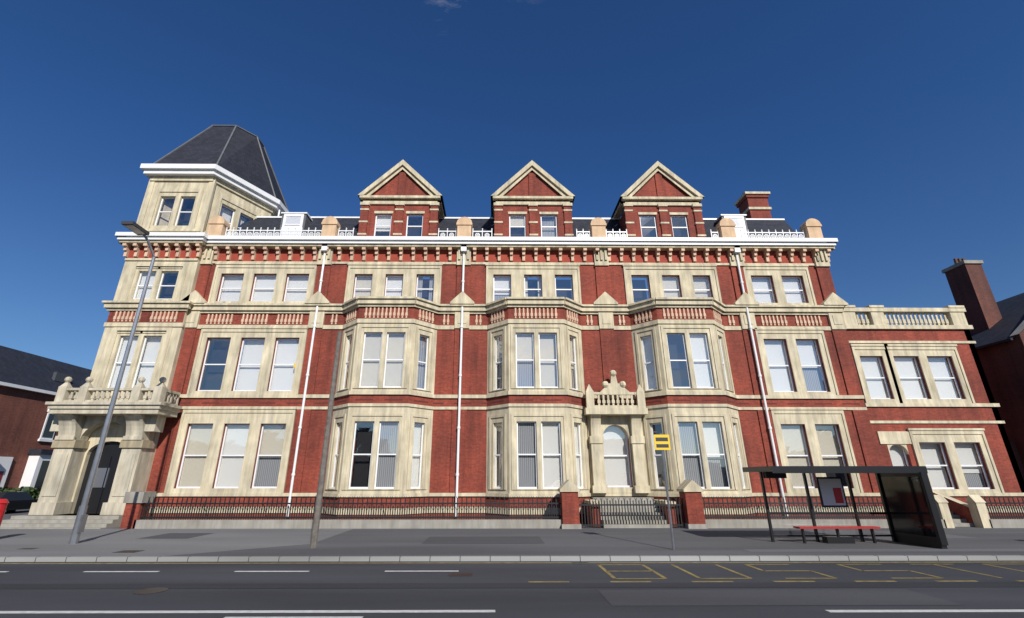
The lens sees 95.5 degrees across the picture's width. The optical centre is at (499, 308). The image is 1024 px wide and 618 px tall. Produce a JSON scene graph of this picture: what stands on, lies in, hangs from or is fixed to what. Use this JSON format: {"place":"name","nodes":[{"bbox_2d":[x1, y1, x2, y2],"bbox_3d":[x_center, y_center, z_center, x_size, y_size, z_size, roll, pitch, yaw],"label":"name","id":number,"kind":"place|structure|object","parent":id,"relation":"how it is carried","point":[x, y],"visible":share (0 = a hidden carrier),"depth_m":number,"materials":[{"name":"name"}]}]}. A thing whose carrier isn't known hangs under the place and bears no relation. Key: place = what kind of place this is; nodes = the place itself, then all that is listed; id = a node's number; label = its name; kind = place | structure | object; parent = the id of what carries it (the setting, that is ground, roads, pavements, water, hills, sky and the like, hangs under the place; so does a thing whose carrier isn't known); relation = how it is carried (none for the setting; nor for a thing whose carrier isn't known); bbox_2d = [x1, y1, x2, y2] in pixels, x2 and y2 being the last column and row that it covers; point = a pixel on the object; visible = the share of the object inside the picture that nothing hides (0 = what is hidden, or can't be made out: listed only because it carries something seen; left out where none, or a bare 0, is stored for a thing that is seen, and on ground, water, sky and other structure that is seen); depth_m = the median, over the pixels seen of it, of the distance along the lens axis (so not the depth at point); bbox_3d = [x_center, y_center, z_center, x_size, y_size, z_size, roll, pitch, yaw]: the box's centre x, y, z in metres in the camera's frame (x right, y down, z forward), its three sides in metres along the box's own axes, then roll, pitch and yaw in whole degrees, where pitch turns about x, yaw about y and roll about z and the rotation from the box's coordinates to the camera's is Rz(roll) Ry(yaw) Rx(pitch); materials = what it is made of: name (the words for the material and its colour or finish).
{"place":"outdoors","nodes":[
{"label":"outdoors","id":0,"kind":"place"},
{"bbox_2d":[0,560,1023,617],"bbox_3d":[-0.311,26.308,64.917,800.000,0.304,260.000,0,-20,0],"label":"asphalt","id":1,"kind":"structure","parent":0,"point":[548,602],"depth_m":10.54,"materials":[{"name":"grey asphalt"}]},
{"bbox_2d":[0,555,1023,561],"bbox_3d":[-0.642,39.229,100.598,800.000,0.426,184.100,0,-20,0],"label":"kerb","id":2,"kind":"structure","parent":1,"relation":"on","point":[505,558],"depth_m":14.18,"materials":[{"name":"grey concrete"}]},
{"bbox_2d":[0,582,1023,588],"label":"road patch","id":3,"kind":"object","parent":1,"relation":"on","point":[511,585],"visible":1,"depth_m":10.91,"materials":[{"name":"grey asphalt"}]},
{"bbox_2d":[0,571,1023,617],"bbox_3d":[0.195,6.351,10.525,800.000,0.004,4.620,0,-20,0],"label":"lane marking","id":4,"kind":"object","parent":1,"relation":"on","point":[367,611],"visible":1,"depth_m":8.79,"materials":[{"name":"white paint"}]},
{"bbox_2d":[0,562,1023,581],"bbox_3d":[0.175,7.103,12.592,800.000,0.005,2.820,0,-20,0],"label":"yellow paint","id":5,"kind":"object","parent":1,"relation":"on","point":[613,577],"visible":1,"depth_m":13.41,"materials":[{"name":"yellow paint"}]},
{"bbox_2d":[4,555,1023,561],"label":"dark joint","id":6,"kind":"object","parent":1,"relation":"on","point":[520,558],"visible":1,"depth_m":14.18,"materials":[{"name":"grey"}]},
{"bbox_2d":[33,264,1023,497],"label":"old brick","id":7,"kind":"object","parent":1,"relation":"on","point":[1001,363],"visible":0.2,"depth_m":29.66,"materials":[{"name":"red brick"}]},
{"bbox_2d":[0,486,41,498],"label":"leaf","id":8,"kind":"object","parent":7,"relation":"on","point":[32,490],"visible":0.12,"depth_m":37.40,"materials":[{"name":"green plant"}]},
{"bbox_2d":[52,372,71,382],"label":"light slate","id":9,"kind":"object","parent":7,"relation":"on","point":[58,377],"visible":0.16,"depth_m":43.68,"materials":[{"name":"grey"}]},
{"bbox_2d":[0,163,990,516],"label":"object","id":10,"kind":"object","parent":7,"relation":"on","point":[290,233],"visible":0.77,"depth_m":29.82,"materials":[{"name":"white paint"}]},
{"bbox_2d":[153,125,818,361],"bbox_3d":[2.583,-4.716,36.514,53.063,16.180,13.250,0,-20,0],"label":"lead","id":11,"kind":"object","parent":10,"relation":"on","point":[306,221],"visible":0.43,"depth_m":33.83,"materials":[{"name":"grey metal"}]},
{"bbox_2d":[207,216,822,237],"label":"stone parapet piers","id":12,"kind":"structure","parent":10,"relation":"on","point":[725,227],"depth_m":30.43,"materials":[{"name":"beige stone"}]},
{"bbox_2d":[0,126,1023,454],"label":"slate","id":13,"kind":"object","parent":7,"relation":"on","point":[242,158],"visible":0.29,"depth_m":33.91,"materials":[{"name":"grey stone"}]},
{"bbox_2d":[859,258,964,324],"bbox_3d":[32.010,-0.612,36.709,1.240,4.600,7.958,13,-24,-32],"label":"rust","id":14,"kind":"object","parent":7,"relation":"on","point":[956,260],"visible":0.3,"depth_m":34.70,"materials":[{"name":"brown metal"}]},
{"bbox_2d":[598,589,961,605],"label":"road patch","id":15,"kind":"object","parent":1,"relation":"on","point":[760,597],"visible":1,"depth_m":9.81,"materials":[{"name":"grey asphalt"}]},
{"bbox_2d":[0,0,1023,478],"label":"sky","id":16,"kind":"structure","parent":0,"point":[896,127],"materials":[{"name":"blue"}]},
{"bbox_2d":[3,509,1023,555],"bbox_3d":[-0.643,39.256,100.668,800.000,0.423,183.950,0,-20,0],"label":"pavement","id":17,"kind":"structure","parent":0,"point":[588,541],"depth_m":17.06,"materials":[{"name":"grey concrete"}]},
{"bbox_2d":[0,529,351,556],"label":"pavement light","id":18,"kind":"object","parent":17,"relation":"on","point":[91,542],"visible":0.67,"depth_m":17.57,"materials":[{"name":"grey concrete"}]},
{"bbox_2d":[0,499,8,525],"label":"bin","id":19,"kind":"object","parent":18,"relation":"on","point":[3,504],"visible":1,"depth_m":18.24,"materials":[{"name":"red plastic"}]},
{"bbox_2d":[137,533,544,543],"bbox_3d":[-14.122,8.839,17.723,31.500,0.001,5.400,0,-20,0],"label":"dark patch","id":20,"kind":"object","parent":18,"relation":"on","point":[493,540],"visible":1,"depth_m":18.13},
{"bbox_2d":[310,331,341,547],"bbox_3d":[-6.426,4.562,17.329,0.240,7.780,0.228,0,-20,0],"label":"wooden utility pole","id":21,"kind":"object","parent":17,"relation":"on","point":[316,518],"visible":1,"depth_m":17.00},
{"bbox_2d":[68,234,674,549],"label":"poles","id":22,"kind":"object","parent":17,"relation":"on","point":[80,523],"visible":1,"depth_m":18.04,"materials":[{"name":"grey metal"}]},
{"bbox_2d":[121,221,149,234],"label":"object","id":23,"kind":"object","parent":22,"relation":"attached to","point":[139,227],"visible":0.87,"depth_m":19.96,"materials":[{"name":"grey metal"}]},
{"bbox_2d":[124,225,144,233],"bbox_3d":[-15.856,-3.445,20.183,0.400,0.020,0.750,0,-20,0],"label":"lamp glass","id":24,"kind":"object","parent":23,"relation":"on","point":[134,229],"visible":1,"depth_m":20.15,"materials":[{"name":"grey glass"}]},
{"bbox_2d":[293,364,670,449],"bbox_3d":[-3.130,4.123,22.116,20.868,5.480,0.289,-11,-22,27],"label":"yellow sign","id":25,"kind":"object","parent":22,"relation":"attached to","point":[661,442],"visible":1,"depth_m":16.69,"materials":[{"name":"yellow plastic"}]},
{"bbox_2d":[655,437,668,447],"bbox_3d":[5.819,4.791,16.687,0.440,0.350,0.005,0,-20,0],"label":"sign text","id":26,"kind":"object","parent":25,"relation":"attached to","point":[662,445],"visible":1,"depth_m":16.66,"materials":[{"name":"grey"}]},
{"bbox_2d":[0,260,1023,528],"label":"grey stone","id":27,"kind":"object","parent":17,"relation":"on","point":[54,522],"visible":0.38,"depth_m":22.32,"materials":[{"name":"grey stone"}]},
{"bbox_2d":[28,377,181,514],"bbox_3d":[-21.162,7.353,24.850,6.230,7.320,1.860,0,-20,0],"label":"stone porch","id":28,"kind":"object","parent":27,"relation":"on","point":[82,415],"visible":0.96,"depth_m":24.84,"materials":[{"name":"beige stone"}]},
{"bbox_2d":[21,338,1023,593],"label":"iron","id":29,"kind":"object","parent":27,"relation":"on","point":[459,516],"visible":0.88,"depth_m":22.61,"materials":[{"name":"black metal"}]},
{"bbox_2d":[70,160,1023,527],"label":"stone","id":30,"kind":"object","parent":17,"relation":"on","point":[210,194],"visible":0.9,"depth_m":27.45,"materials":[{"name":"beige stone"}]},
{"bbox_2d":[73,442,121,513],"bbox_3d":[-21.486,9.138,25.341,2.400,3.700,0.050,0,-20,0],"label":"black door","id":31,"kind":"structure","parent":30,"relation":"attached to","point":[109,458],"depth_m":25.34,"materials":[{"name":"black wood"}]},
{"bbox_2d":[92,468,109,487],"bbox_3d":[-21.736,9.185,25.322,0.700,1.000,0.050,0,-20,0],"label":"window","id":32,"kind":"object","parent":31,"relation":"attached to","point":[99,480],"visible":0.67,"depth_m":25.29,"materials":[{"name":"grey"}]},
{"bbox_2d":[51,440,155,448],"bbox_3d":[-21.480,7.348,25.248,4.800,0.400,0.950,0,-20,0],"label":"moulding","id":33,"kind":"object","parent":30,"relation":"attached to","point":[85,444],"visible":0.87,"depth_m":24.84,"materials":[{"name":"beige stone"}]},
{"bbox_2d":[126,246,813,262],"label":"cornice","id":34,"kind":"structure","parent":30,"relation":"on","point":[492,256],"depth_m":30.27,"materials":[{"name":"beige stone"}]},
{"bbox_2d":[113,243,830,325],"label":"cornice brackets","id":35,"kind":"object","parent":30,"relation":"on","point":[266,249],"visible":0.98,"depth_m":29.56,"materials":[{"name":"beige stone"}]},
{"bbox_2d":[178,215,842,486],"bbox_3d":[0.299,1.254,28.677,38.286,18.300,2.963,-1,-20,3],"label":"blind","id":36,"kind":"object","parent":30,"relation":"attached to","point":[272,442],"visible":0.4,"depth_m":26.79,"materials":[{"name":"white fabric"}]},
{"bbox_2d":[110,207,981,486],"bbox_3d":[2.359,1.606,28.841,50.200,18.850,2.509,0,-20,0],"label":"blind","id":37,"kind":"object","parent":30,"relation":"attached to","point":[616,468],"visible":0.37,"depth_m":27.81,"materials":[{"name":"white fabric"}]},
{"bbox_2d":[254,217,985,486],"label":"window panes","id":38,"kind":"structure","parent":30,"relation":"attached to","point":[268,468],"depth_m":25.61,"materials":[{"name":"glass"}]},
{"bbox_2d":[107,169,1023,528],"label":"brick","id":39,"kind":"object","parent":17,"relation":"on","point":[605,353],"visible":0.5,"depth_m":27.47,"materials":[{"name":"red brick"}]},
{"bbox_2d":[135,202,840,486],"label":"window panes","id":40,"kind":"structure","parent":39,"relation":"in","point":[364,433],"depth_m":28.55,"materials":[{"name":"black"}]},
{"bbox_2d":[178,193,858,403],"bbox_3d":[1.456,-2.826,30.084,40.327,17.770,5.250,3,-20,-7],"label":"string course","id":41,"kind":"object","parent":39,"relation":"on","point":[470,403],"visible":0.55,"depth_m":26.91,"materials":[{"name":"red"}]},
{"bbox_2d":[742,466,947,548],"bbox_3d":[12.463,7.212,17.125,5.550,2.660,2.200,0,-20,0],"label":"bus shelter","id":42,"kind":"object","parent":17,"relation":"on","point":[939,541],"visible":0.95,"depth_m":17.09,"materials":[{"name":"black metal"}]},
{"bbox_2d":[818,479,845,504],"bbox_3d":[12.881,7.098,18.038,0.860,0.960,0.010,0,-20,0],"label":"information board","id":43,"kind":"object","parent":42,"relation":"attached to","point":[827,486],"visible":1,"depth_m":18.06,"materials":[{"name":"white paper"}]},
{"bbox_2d":[833,488,843,502],"bbox_3d":[13.091,7.213,17.990,0.320,0.550,0.005,0,-20,0],"label":"red poster","id":44,"kind":"object","parent":43,"relation":"attached to","point":[838,495],"visible":1,"depth_m":17.99,"materials":[{"name":"red paper"}]},
{"bbox_2d":[793,526,880,528],"bbox_3d":[12.534,8.135,17.322,3.000,0.060,0.400,0,-20,0],"label":"red bench","id":45,"kind":"object","parent":42,"relation":"on","point":[837,527],"visible":1,"depth_m":17.14,"materials":[{"name":"red"}]},
{"bbox_2d":[880,477,935,536],"bbox_3d":[14.917,7.199,17.073,0.005,1.950,1.790,0,-20,0],"label":"glass panel","id":46,"kind":"object","parent":42,"relation":"attached to","point":[909,513],"visible":1,"depth_m":17.02,"materials":[{"name":"black glass"}]},
{"bbox_3d":[-33.802,13.709,31.731,1.840,0.647,3.480,0,-20,0],"label":"tyre","id":47,"kind":"object","parent":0,"visible":0},
{"bbox_2d":[6,491,37,509],"bbox_3d":[-33.802,13.160,31.931,1.800,1.150,4.400,0,-20,0],"label":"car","id":48,"kind":"object","parent":47,"relation":"on","point":[18,504],"visible":0.4,"depth_m":31.98,"materials":[{"name":"black metal"}]},
{"bbox_2d":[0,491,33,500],"bbox_3d":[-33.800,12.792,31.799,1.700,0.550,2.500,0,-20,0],"label":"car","id":49,"kind":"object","parent":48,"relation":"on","point":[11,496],"visible":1,"depth_m":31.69,"materials":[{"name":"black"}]},
{"bbox_3d":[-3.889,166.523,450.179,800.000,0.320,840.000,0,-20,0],"label":"ground","id":50,"kind":"structure","parent":0,"visible":0},
{"bbox_2d":[0,386,73,488],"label":"brick","id":51,"kind":"object","parent":50,"relation":"on","point":[23,414],"visible":0.06,"depth_m":38.77,"materials":[{"name":"red brick"}]},
{"bbox_2d":[34,414,54,487],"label":"dark glass","id":52,"kind":"object","parent":51,"relation":"on","point":[47,433],"visible":0.09,"depth_m":40.14,"materials":[{"name":"grey glass"}]}
]}

